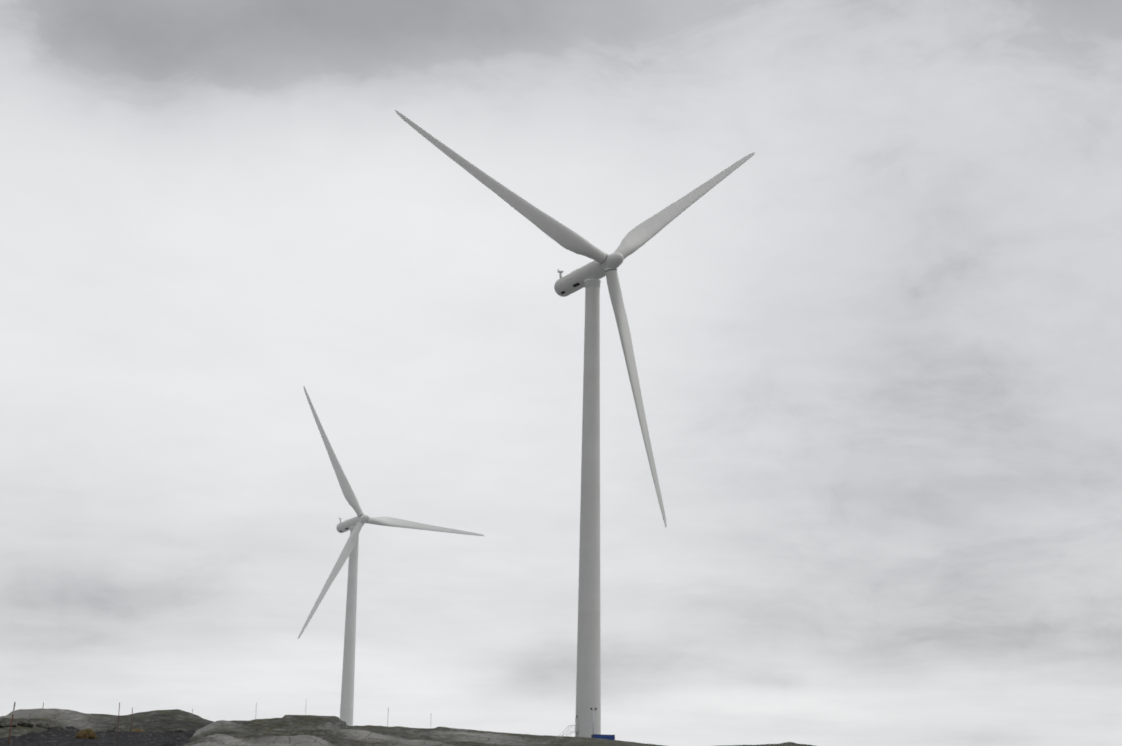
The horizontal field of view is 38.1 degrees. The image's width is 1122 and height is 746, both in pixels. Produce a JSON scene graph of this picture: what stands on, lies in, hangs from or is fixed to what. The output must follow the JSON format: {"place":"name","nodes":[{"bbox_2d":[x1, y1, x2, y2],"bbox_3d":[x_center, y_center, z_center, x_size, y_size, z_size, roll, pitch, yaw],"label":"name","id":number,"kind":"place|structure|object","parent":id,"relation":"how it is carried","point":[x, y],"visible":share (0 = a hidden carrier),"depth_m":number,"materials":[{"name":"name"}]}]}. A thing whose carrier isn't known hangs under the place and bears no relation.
{"place":"outdoors","nodes":[
{"label":"outdoors","id":0,"kind":"place"},
{"bbox_2d":[0,726,196,745],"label":"ground","id":1,"kind":"structure","parent":0,"point":[52,737],"depth_m":84.09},
{"bbox_2d":[7,702,15,745],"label":"snow stake","id":2,"kind":"object","parent":1,"relation":"on","point":[11,723],"visible":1,"depth_m":42.50,"materials":[{"name":"grey"}]},
{"bbox_2d":[35,723,57,728],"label":"boulder","id":3,"kind":"object","parent":1,"relation":"on","point":[49,725],"visible":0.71,"depth_m":95.65,"materials":[{"name":"grey stone"}]},
{"bbox_2d":[55,726,68,732],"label":"boulder","id":4,"kind":"object","parent":1,"relation":"on","point":[62,729],"visible":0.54,"depth_m":93.99,"materials":[{"name":"grey stone"}]},
{"bbox_2d":[74,729,96,738],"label":"bush","id":5,"kind":"object","parent":1,"relation":"on","point":[87,734],"visible":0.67,"depth_m":86.52,"materials":[{"name":"plant"}]},
{"bbox_2d":[106,727,121,731],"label":"boulder","id":6,"kind":"object","parent":1,"relation":"on","point":[114,729],"visible":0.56,"depth_m":97.55,"materials":[{"name":"grey stone"}]},
{"bbox_2d":[116,702,119,745],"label":"snow stake","id":7,"kind":"object","parent":1,"relation":"on","point":[118,723],"visible":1,"depth_m":77.15,"materials":[{"name":"grey"}]},
{"bbox_2d":[166,728,186,732],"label":"boulder","id":8,"kind":"object","parent":1,"relation":"on","point":[175,730],"visible":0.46,"depth_m":101.98,"materials":[{"name":"grey stone"}]},
{"bbox_2d":[0,708,814,745],"bbox_3d":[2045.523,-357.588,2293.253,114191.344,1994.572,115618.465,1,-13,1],"label":"terrain","id":9,"kind":"structure","parent":0,"point":[300,730],"depth_m":116.85,"materials":[{"name":"grey stone"}]},
{"bbox_2d":[0,720,16,727],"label":"boulder","id":10,"kind":"object","parent":9,"relation":"on","point":[4,723],"visible":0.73,"depth_m":88.59,"materials":[{"name":"grey stone"}]},
{"bbox_2d":[17,719,34,727],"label":"boulder","id":11,"kind":"object","parent":9,"relation":"on","point":[27,723],"visible":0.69,"depth_m":91.70,"materials":[{"name":"grey stone"}]},
{"bbox_2d":[298,387,483,725],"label":"wind turbine","id":12,"kind":"object","parent":9,"relation":"on","point":[353,525],"visible":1,"depth_m":516.19,"materials":[{"name":"paint"}]},
{"bbox_2d":[395,110,755,737],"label":"wind turbine","id":13,"kind":"object","parent":9,"relation":"on","point":[588,276],"visible":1,"depth_m":273.29,"materials":[{"name":"paint"}]},
{"bbox_2d":[590,708,596,737],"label":"light mast","id":14,"kind":"object","parent":9,"relation":"on","point":[593,720],"visible":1,"depth_m":257.52,"materials":[{"name":"metal"}]},
{"bbox_2d":[591,734,614,739],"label":"site container","id":15,"kind":"object","parent":9,"relation":"on","point":[611,737],"visible":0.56,"depth_m":257.27,"materials":[{"name":"blue metal"}]},
{"bbox_2d":[0,0,1121,745],"label":"sky","id":16,"kind":"structure","parent":0,"point":[878,361],"materials":[{"name":"white"}]}
]}

